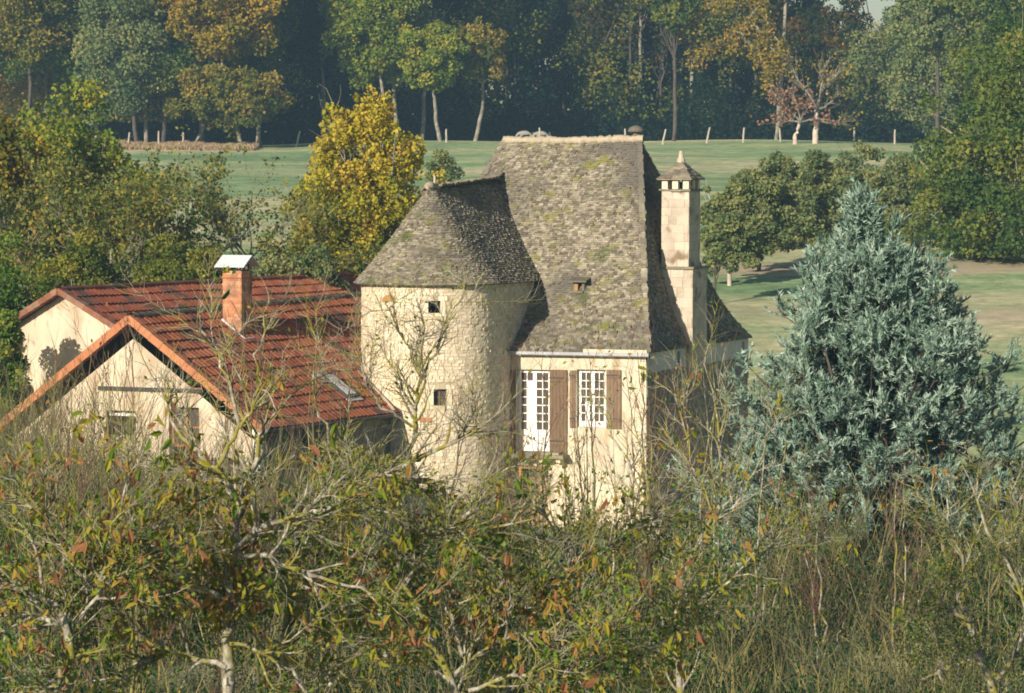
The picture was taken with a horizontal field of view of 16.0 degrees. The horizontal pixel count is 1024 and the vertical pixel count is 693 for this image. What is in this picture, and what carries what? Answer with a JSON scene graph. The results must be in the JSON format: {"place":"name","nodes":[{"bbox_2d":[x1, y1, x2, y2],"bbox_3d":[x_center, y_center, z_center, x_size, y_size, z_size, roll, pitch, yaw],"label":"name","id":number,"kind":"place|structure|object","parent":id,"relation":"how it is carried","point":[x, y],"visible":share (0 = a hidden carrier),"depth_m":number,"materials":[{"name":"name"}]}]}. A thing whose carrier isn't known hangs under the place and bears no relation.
{"place":"outdoors","nodes":[
{"label":"outdoors","id":0,"kind":"place"},
{"bbox_2d":[0,76,1023,692],"bbox_3d":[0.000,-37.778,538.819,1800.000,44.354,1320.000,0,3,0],"label":"ground","id":1,"kind":"structure","parent":0,"point":[992,288],"depth_m":176.99,"materials":[{"name":"green plant"}]},
{"bbox_2d":[0,308,33,456],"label":"garden shrub","id":2,"kind":"object","parent":1,"relation":"on","point":[11,335],"visible":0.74,"depth_m":97.59,"materials":[{"name":"green plant"}]},
{"bbox_2d":[0,228,51,311],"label":"garden shrub","id":3,"kind":"object","parent":1,"relation":"on","point":[12,298],"visible":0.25,"depth_m":102.52,"materials":[{"name":"green plant"}]},
{"bbox_2d":[0,111,56,262],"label":"hedgerow tree","id":4,"kind":"object","parent":1,"relation":"on","point":[11,165],"visible":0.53,"depth_m":125.00,"materials":[{"name":"green plant"}]},
{"bbox_2d":[7,4,73,119],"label":"woodland tree","id":5,"kind":"object","parent":1,"relation":"on","point":[45,86],"visible":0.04,"depth_m":312.15,"materials":[{"name":"green plant"}]},
{"bbox_2d":[0,0,81,125],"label":"woodland tree","id":6,"kind":"object","parent":1,"relation":"on","point":[21,31],"visible":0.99,"depth_m":302.22,"materials":[{"name":"green plant"}]},
{"bbox_2d":[0,336,95,692],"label":"sapling","id":7,"kind":"object","parent":1,"relation":"on","point":[45,661],"visible":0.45,"depth_m":52.18,"materials":[{"name":"green plant"}]},
{"bbox_2d":[0,351,95,691],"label":"sapling","id":8,"kind":"object","parent":1,"relation":"on","point":[14,536],"visible":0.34,"depth_m":60.01,"materials":[{"name":"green plant"}]},
{"bbox_2d":[0,327,116,692],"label":"sapling","id":9,"kind":"object","parent":1,"relation":"on","point":[69,504],"visible":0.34,"depth_m":58.12,"materials":[{"name":"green plant"}]},
{"bbox_2d":[34,0,104,133],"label":"woodland tree","id":10,"kind":"object","parent":1,"relation":"on","point":[63,58],"visible":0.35,"depth_m":305.41,"materials":[{"name":"green plant"}]},
{"bbox_2d":[0,135,140,307],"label":"tree","id":11,"kind":"object","parent":1,"relation":"on","point":[27,255],"visible":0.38,"depth_m":120.61,"materials":[{"name":"green plant"}]},
{"bbox_2d":[1,75,161,298],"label":"hedgerow tree","id":12,"kind":"object","parent":1,"relation":"on","point":[55,137],"visible":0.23,"depth_m":149.03,"materials":[{"name":"green plant"}]},
{"bbox_2d":[34,227,131,296],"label":"garden shrub","id":13,"kind":"object","parent":1,"relation":"on","point":[72,261],"visible":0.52,"depth_m":111.47,"materials":[{"name":"green plant"}]},
{"bbox_2d":[30,275,139,690],"bbox_3d":[-6.306,2.806,54.007,1.980,7.740,1.239,0,3,0],"label":"sapling","id":14,"kind":"object","parent":1,"relation":"on","point":[98,633],"visible":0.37,"depth_m":54.07,"materials":[{"name":"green plant"}]},
{"bbox_2d":[67,0,177,141],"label":"woodland tree","id":15,"kind":"object","parent":1,"relation":"on","point":[114,59],"visible":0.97,"depth_m":301.54,"materials":[{"name":"green plant"}]},
{"bbox_2d":[10,125,235,282],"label":"tree","id":16,"kind":"object","parent":1,"relation":"on","point":[138,226],"visible":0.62,"depth_m":116.41,"materials":[{"name":"green plant"}]},
{"bbox_2d":[0,381,250,692],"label":"lichened tree","id":17,"kind":"object","parent":1,"relation":"on","point":[79,554],"visible":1,"depth_m":32.94,"materials":[{"name":"green plant"}]},
{"bbox_2d":[78,369,187,692],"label":"sapling","id":18,"kind":"object","parent":1,"relation":"on","point":[139,635],"visible":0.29,"depth_m":50.18,"materials":[{"name":"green plant"}]},
{"bbox_2d":[75,270,206,692],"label":"sapling","id":19,"kind":"object","parent":1,"relation":"on","point":[136,607],"visible":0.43,"depth_m":57.63,"materials":[{"name":"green plant"}]},
{"bbox_2d":[128,0,219,141],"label":"woodland tree","id":20,"kind":"object","parent":1,"relation":"on","point":[181,55],"visible":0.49,"depth_m":302.95,"materials":[{"name":"green plant"}]},
{"bbox_2d":[113,233,237,282],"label":"garden shrub","id":21,"kind":"object","parent":1,"relation":"on","point":[182,266],"visible":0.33,"depth_m":111.53,"materials":[{"name":"green plant"}]},
{"bbox_2d":[101,139,262,150],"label":"dry grass","id":22,"kind":"structure","parent":1,"relation":"on","point":[186,145],"depth_m":296.88,"materials":[{"name":"beige plant"}]},
{"bbox_2d":[3,271,362,433],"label":"wing house","id":23,"kind":"structure","parent":1,"relation":"on","point":[39,317],"depth_m":100.87,"materials":[{"name":"red tile"}]},
{"bbox_2d":[84,143,311,282],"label":"tree","id":24,"kind":"object","parent":1,"relation":"on","point":[191,222],"visible":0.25,"depth_m":118.88,"materials":[{"name":"green plant"}]},
{"bbox_2d":[0,255,402,537],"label":"tiled house","id":25,"kind":"structure","parent":1,"relation":"on","point":[152,343],"depth_m":95.98,"materials":[{"name":"red ceramic"}]},
{"bbox_2d":[172,388,202,446],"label":"glazed door","id":26,"kind":"structure","parent":25,"relation":"in","point":[196,409],"depth_m":94.06,"materials":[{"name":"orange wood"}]},
{"bbox_2d":[164,310,268,692],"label":"sapling","id":27,"kind":"object","parent":1,"relation":"on","point":[223,525],"visible":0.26,"depth_m":54.18,"materials":[{"name":"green plant"}]},
{"bbox_2d":[152,0,286,141],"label":"woodland tree","id":28,"kind":"object","parent":1,"relation":"on","point":[234,31],"visible":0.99,"depth_m":300.04,"materials":[{"name":"yellow plant"}]},
{"bbox_2d":[163,62,295,143],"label":"woodland tree","id":29,"kind":"object","parent":1,"relation":"on","point":[222,99],"visible":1,"depth_m":297.50,"materials":[{"name":"green plant"}]},
{"bbox_2d":[218,0,304,141],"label":"woodland tree","id":30,"kind":"object","parent":1,"relation":"on","point":[261,64],"visible":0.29,"depth_m":311.58,"materials":[{"name":"green plant"}]},
{"bbox_2d":[170,124,353,272],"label":"tree","id":31,"kind":"object","parent":1,"relation":"on","point":[225,198],"visible":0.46,"depth_m":122.93,"materials":[{"name":"green plant"}]},
{"bbox_2d":[57,243,480,692],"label":"lichened tree","id":32,"kind":"object","parent":1,"relation":"on","point":[235,581],"visible":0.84,"depth_m":34.07,"materials":[{"name":"green plant"}]},
{"bbox_2d":[209,260,332,692],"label":"sapling","id":33,"kind":"object","parent":1,"relation":"on","point":[249,529],"visible":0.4,"depth_m":58.03,"materials":[{"name":"green plant"}]},
{"bbox_2d":[256,17,316,124],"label":"woodland tree","id":34,"kind":"object","parent":1,"relation":"on","point":[303,88],"visible":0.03,"depth_m":348.95,"materials":[{"name":"green plant"}]},
{"bbox_2d":[235,192,360,270],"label":"shrub","id":35,"kind":"object","parent":1,"relation":"on","point":[317,230],"visible":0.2,"depth_m":116.11,"materials":[{"name":"green plant"}]},
{"bbox_2d":[252,243,351,290],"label":"garden shrub","id":36,"kind":"object","parent":1,"relation":"on","point":[309,263],"visible":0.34,"depth_m":112.40,"materials":[{"name":"green plant"}]},
{"bbox_2d":[277,0,346,133],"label":"woodland tree","id":37,"kind":"object","parent":1,"relation":"on","point":[311,28],"visible":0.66,"depth_m":317.61,"materials":[{"name":"green plant"}]},
{"bbox_2d":[285,264,345,691],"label":"sapling","id":38,"kind":"object","parent":1,"relation":"on","point":[308,468],"visible":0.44,"depth_m":62.37,"materials":[{"name":"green plant"}]},
{"bbox_2d":[266,284,372,692],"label":"sapling","id":39,"kind":"object","parent":1,"relation":"on","point":[338,645],"visible":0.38,"depth_m":60.28,"materials":[{"name":"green plant"}]},
{"bbox_2d":[304,1,358,99],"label":"woodland tree","id":40,"kind":"object","parent":1,"relation":"on","point":[328,73],"visible":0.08,"depth_m":344.56,"materials":[{"name":"green plant"}]},
{"bbox_2d":[314,236,385,277],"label":"shrub","id":41,"kind":"object","parent":1,"relation":"on","point":[359,268],"visible":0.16,"depth_m":115.39,"materials":[{"name":"green plant"}]},
{"bbox_2d":[297,434,413,540],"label":"shrub","id":42,"kind":"object","parent":1,"relation":"on","point":[357,452],"visible":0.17,"depth_m":95.06,"materials":[{"name":"green plant"}]},
{"bbox_2d":[278,84,446,271],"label":"yellow tree","id":43,"kind":"object","parent":1,"relation":"on","point":[375,182],"visible":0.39,"depth_m":126.61,"materials":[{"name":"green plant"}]},
{"bbox_2d":[317,0,423,95],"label":"woodland tree","id":44,"kind":"object","parent":1,"relation":"on","point":[365,25],"visible":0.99,"depth_m":308.22,"materials":[{"name":"green plant"}]},
{"bbox_2d":[175,251,583,692],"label":"lichened tree","id":45,"kind":"object","parent":1,"relation":"on","point":[417,457],"visible":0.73,"depth_m":35.87,"materials":[{"name":"green plant"}]},
{"bbox_2d":[378,0,433,140],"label":"woodland tree","id":46,"kind":"object","parent":1,"relation":"on","point":[416,21],"visible":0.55,"depth_m":311.21,"materials":[{"name":"green plant"}]},
{"bbox_2d":[393,19,475,141],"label":"woodland tree","id":47,"kind":"object","parent":1,"relation":"on","point":[434,64],"visible":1,"depth_m":306.65,"materials":[{"name":"green plant"}]},
{"bbox_2d":[423,148,464,182],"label":"meadow bush","id":48,"kind":"object","parent":1,"relation":"on","point":[445,160],"visible":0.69,"depth_m":189.43,"materials":[{"name":"green plant"}]},
{"bbox_2d":[420,0,475,139],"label":"woodland tree","id":49,"kind":"object","parent":1,"relation":"on","point":[457,5],"visible":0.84,"depth_m":320.51,"materials":[{"name":"green plant"}]},
{"bbox_2d":[249,420,703,692],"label":"lichened tree","id":50,"kind":"object","parent":1,"relation":"on","point":[590,646],"visible":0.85,"depth_m":35.04,"materials":[{"name":"green plant"}]},
{"bbox_2d":[457,16,510,140],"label":"woodland tree","id":51,"kind":"object","parent":1,"relation":"on","point":[485,59],"visible":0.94,"depth_m":310.41,"materials":[{"name":"green plant"}]},
{"bbox_2d":[419,359,554,690],"bbox_3d":[-0.520,3.446,60.420,2.527,6.675,1.859,0,3,0],"label":"sapling","id":52,"kind":"object","parent":1,"relation":"on","point":[472,567],"visible":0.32,"depth_m":60.37,"materials":[{"name":"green plant"}]},
{"bbox_2d":[0,67,983,144],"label":"understorey","id":53,"kind":"object","parent":1,"relation":"on","point":[563,125],"visible":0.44,"depth_m":326.33,"materials":[{"name":"green plant"}]},
{"bbox_2d":[464,339,529,692],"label":"sapling","id":54,"kind":"object","parent":1,"relation":"on","point":[512,375],"visible":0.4,"depth_m":65.98,"materials":[{"name":"brown plant"}]},
{"bbox_2d":[436,313,571,679],"bbox_3d":[0.058,3.083,58.014,2.696,7.355,1.330,0,3,0],"label":"sapling","id":55,"kind":"object","parent":1,"relation":"on","point":[530,439],"visible":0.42,"depth_m":58.05,"materials":[{"name":"brown plant"}]},
{"bbox_2d":[0,0,1012,124],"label":"wood edge foliage","id":56,"kind":"object","parent":1,"relation":"on","point":[7,92],"visible":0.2,"depth_m":326.50,"materials":[{"name":"green plant"}]},
{"bbox_2d":[0,0,1015,140],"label":"woodland","id":57,"kind":"object","parent":1,"relation":"on","point":[745,88],"visible":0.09,"depth_m":355.57,"materials":[{"name":"green plant"}]},
{"bbox_2d":[0,331,1023,692],"bbox_3d":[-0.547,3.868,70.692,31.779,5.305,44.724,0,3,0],"label":"undergrowth","id":58,"kind":"object","parent":1,"relation":"on","point":[618,671],"visible":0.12,"depth_m":69.20,"materials":[{"name":"green plant"}]},
{"bbox_2d":[471,0,562,129],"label":"woodland tree","id":59,"kind":"object","parent":1,"relation":"on","point":[533,4],"visible":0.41,"depth_m":345.65,"materials":[{"name":"green plant"}]},
{"bbox_2d":[459,363,579,680],"bbox_3d":[0.055,3.407,63.932,1.938,6.462,1.318,-1,3,-24],"label":"sapling","id":60,"kind":"object","parent":1,"relation":"on","point":[511,395],"visible":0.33,"depth_m":63.98,"materials":[{"name":"brown plant"}]},
{"bbox_2d":[533,48,566,118],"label":"slender tree","id":61,"kind":"object","parent":1,"relation":"on","point":[554,70],"visible":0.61,"depth_m":337.13,"materials":[{"name":"green plant"}]},
{"bbox_2d":[353,125,751,532],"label":"stone house","id":62,"kind":"structure","parent":1,"relation":"on","point":[608,223],"depth_m":101.84,"materials":[{"name":"stone"}]},
{"bbox_2d":[427,385,453,408],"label":"tower window","id":63,"kind":"structure","parent":62,"relation":"in","point":[437,395],"depth_m":99.32,"materials":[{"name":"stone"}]},
{"bbox_2d":[518,369,549,450],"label":"french window","id":64,"kind":"structure","parent":62,"relation":"in","point":[535,396],"depth_m":101.65,"materials":[{"name":"white paint"}]},
{"bbox_2d":[578,369,605,426],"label":"window","id":65,"kind":"structure","parent":62,"relation":"in","point":[601,418],"depth_m":101.03,"materials":[{"name":"white paint"}]},
{"bbox_2d":[529,0,596,113],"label":"woodland tree","id":66,"kind":"object","parent":1,"relation":"on","point":[565,22],"visible":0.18,"depth_m":355.42,"materials":[{"name":"green plant"}]},
{"bbox_2d":[551,361,600,602],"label":"sapling","id":67,"kind":"object","parent":1,"relation":"on","point":[575,447],"visible":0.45,"depth_m":66.19,"materials":[{"name":"brown plant"}]},
{"bbox_2d":[399,424,758,692],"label":"lichened tree","id":68,"kind":"object","parent":1,"relation":"on","point":[683,609],"visible":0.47,"depth_m":38.31,"materials":[{"name":"green plant"}]},
{"bbox_2d":[552,292,631,676],"bbox_3d":[1.331,2.792,62.130,1.101,7.874,1.634,-2,3,-36],"label":"sapling","id":69,"kind":"object","parent":1,"relation":"on","point":[593,466],"visible":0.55,"depth_m":62.10,"materials":[{"name":"brown plant"}]},
{"bbox_2d":[578,2,609,127],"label":"slender tree","id":70,"kind":"object","parent":1,"relation":"on","point":[595,30],"visible":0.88,"depth_m":333.87,"materials":[{"name":"green plant"}]},
{"bbox_2d":[563,0,657,121],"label":"woodland tree","id":71,"kind":"object","parent":1,"relation":"on","point":[609,5],"visible":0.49,"depth_m":347.58,"materials":[{"name":"green plant"}]},
{"bbox_2d":[583,392,667,608],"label":"sapling","id":72,"kind":"object","parent":1,"relation":"on","point":[638,496],"visible":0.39,"depth_m":70.38,"materials":[{"name":"brown plant"}]},
{"bbox_2d":[605,0,648,126],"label":"slender tree","id":73,"kind":"object","parent":1,"relation":"on","point":[630,38],"visible":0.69,"depth_m":333.98,"materials":[{"name":"green plant"}]},
{"bbox_2d":[597,289,682,692],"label":"sapling","id":74,"kind":"object","parent":1,"relation":"on","point":[645,487],"visible":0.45,"depth_m":66.02,"materials":[{"name":"brown plant"}]},
{"bbox_2d":[615,1,688,97],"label":"woodland tree","id":75,"kind":"object","parent":1,"relation":"on","point":[647,48],"visible":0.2,"depth_m":353.71,"materials":[{"name":"green plant"}]},
{"bbox_2d":[617,324,704,690],"bbox_3d":[2.384,3.137,60.263,1.630,7.255,1.076,0,3,0],"label":"sapling","id":76,"kind":"object","parent":1,"relation":"on","point":[645,570],"visible":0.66,"depth_m":60.20,"materials":[{"name":"brown plant"}]},
{"bbox_2d":[643,24,682,105],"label":"slender tree","id":77,"kind":"object","parent":1,"relation":"on","point":[665,49],"visible":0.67,"depth_m":337.14,"materials":[{"name":"green plant"}]},
{"bbox_2d":[649,0,702,140],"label":"woodland tree","id":78,"kind":"object","parent":1,"relation":"on","point":[671,15],"visible":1,"depth_m":314.47,"materials":[{"name":"green plant"}]},
{"bbox_2d":[635,329,748,630],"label":"sapling","id":79,"kind":"object","parent":1,"relation":"on","point":[690,505],"visible":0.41,"depth_m":72.08,"materials":[{"name":"brown plant"}]},
{"bbox_2d":[662,0,726,123],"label":"woodland tree","id":80,"kind":"object","parent":1,"relation":"on","point":[705,72],"visible":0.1,"depth_m":348.34,"materials":[{"name":"green plant"}]},
{"bbox_2d":[675,309,753,654],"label":"sapling","id":81,"kind":"object","parent":1,"relation":"on","point":[706,458],"visible":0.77,"depth_m":70.14,"materials":[{"name":"brown plant"}]},
{"bbox_2d":[563,294,866,692],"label":"lichened tree","id":82,"kind":"object","parent":1,"relation":"on","point":[681,683],"visible":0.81,"depth_m":46.27,"materials":[{"name":"green plant"}]},
{"bbox_2d":[700,217,733,289],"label":"orchard bush","id":83,"kind":"object","parent":1,"relation":"on","point":[717,248],"visible":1,"depth_m":155.68,"materials":[{"name":"green plant"}]},
{"bbox_2d":[668,0,797,139],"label":"spreading oak","id":84,"kind":"object","parent":1,"relation":"on","point":[736,35],"visible":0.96,"depth_m":315.18,"materials":[{"name":"orange plant"}]},
{"bbox_2d":[700,174,770,285],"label":"orchard tree","id":85,"kind":"object","parent":1,"relation":"on","point":[734,202],"visible":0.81,"depth_m":163.19,"materials":[{"name":"green plant"}]},
{"bbox_2d":[701,0,796,108],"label":"woodland tree","id":86,"kind":"object","parent":1,"relation":"on","point":[778,14],"visible":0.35,"depth_m":342.31,"materials":[{"name":"green plant"}]},
{"bbox_2d":[726,150,808,270],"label":"orchard tree","id":87,"kind":"object","parent":1,"relation":"on","point":[773,191],"visible":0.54,"depth_m":170.33,"materials":[{"name":"green plant"}]},
{"bbox_2d":[723,349,831,692],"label":"sapling","id":88,"kind":"object","parent":1,"relation":"on","point":[767,552],"visible":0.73,"depth_m":66.25,"materials":[{"name":"brown plant"}]},
{"bbox_2d":[757,78,841,143],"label":"russet tree","id":89,"kind":"object","parent":1,"relation":"on","point":[798,107],"visible":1,"depth_m":298.28,"materials":[{"name":"brown plant"}]},
{"bbox_2d":[773,0,825,103],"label":"woodland tree","id":90,"kind":"object","parent":1,"relation":"on","point":[809,3],"visible":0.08,"depth_m":348.85,"materials":[{"name":"green plant"}]},
{"bbox_2d":[768,149,849,247],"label":"orchard tree","id":91,"kind":"object","parent":1,"relation":"on","point":[815,190],"visible":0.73,"depth_m":182.95,"materials":[{"name":"green plant"}]},
{"bbox_2d":[773,42,862,143],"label":"bare tree","id":92,"kind":"object","parent":1,"relation":"on","point":[821,82],"visible":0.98,"depth_m":299.31,"materials":[{"name":"brown plant"}]},
{"bbox_2d":[769,462,874,692],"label":"sapling","id":93,"kind":"object","parent":1,"relation":"on","point":[812,603],"visible":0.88,"depth_m":66.22,"materials":[{"name":"green plant"}]},
{"bbox_2d":[776,0,883,136],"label":"woodland tree","id":94,"kind":"object","parent":1,"relation":"on","point":[813,34],"visible":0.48,"depth_m":331.95,"materials":[{"name":"green plant"}]},
{"bbox_2d":[664,177,1023,597],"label":"blue conifer","id":95,"kind":"object","parent":1,"relation":"on","point":[885,366],"visible":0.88,"depth_m":82.95,"materials":[{"name":"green plant"}]},
{"bbox_2d":[817,140,887,230],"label":"orchard tree","id":96,"kind":"object","parent":1,"relation":"on","point":[842,167],"visible":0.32,"depth_m":191.23,"materials":[{"name":"green plant"}]},
{"bbox_2d":[809,20,921,141],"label":"woodland tree","id":97,"kind":"object","parent":1,"relation":"on","point":[863,62],"visible":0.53,"depth_m":326.95,"materials":[{"name":"green plant"}]},
{"bbox_2d":[865,151,930,239],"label":"orchard tree","id":98,"kind":"object","parent":1,"relation":"on","point":[896,192],"visible":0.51,"depth_m":186.98,"materials":[{"name":"green plant"}]},
{"bbox_2d":[861,432,944,677],"bbox_3d":[6.854,4.023,64.183,1.635,5.211,1.739,0,3,0],"label":"sapling","id":99,"kind":"object","parent":1,"relation":"on","point":[895,576],"visible":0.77,"depth_m":64.13,"materials":[{"name":"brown plant"}]},
{"bbox_2d":[876,45,978,141],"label":"woodland tree","id":100,"kind":"object","parent":1,"relation":"on","point":[910,88],"visible":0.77,"depth_m":316.15,"materials":[{"name":"green plant"}]},
{"bbox_2d":[880,0,974,141],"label":"woodland tree","id":101,"kind":"object","parent":1,"relation":"on","point":[920,25],"visible":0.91,"depth_m":297.55,"materials":[{"name":"green plant"}]},
{"bbox_2d":[876,424,1023,692],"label":"lichened tree","id":102,"kind":"object","parent":1,"relation":"on","point":[974,651],"visible":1,"depth_m":52.17,"materials":[{"name":"green plant"}]},
{"bbox_2d":[884,1,1023,259],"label":"tree","id":103,"kind":"object","parent":1,"relation":"on","point":[979,192],"visible":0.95,"depth_m":173.50,"materials":[{"name":"green plant"}]},
{"bbox_2d":[919,0,1023,130],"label":"woodland tree","id":104,"kind":"object","parent":1,"relation":"on","point":[981,13],"visible":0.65,"depth_m":293.67,"materials":[{"name":"green plant"}]},
{"bbox_2d":[279,0,981,70],"label":"sky","id":105,"kind":"structure","parent":0,"point":[875,7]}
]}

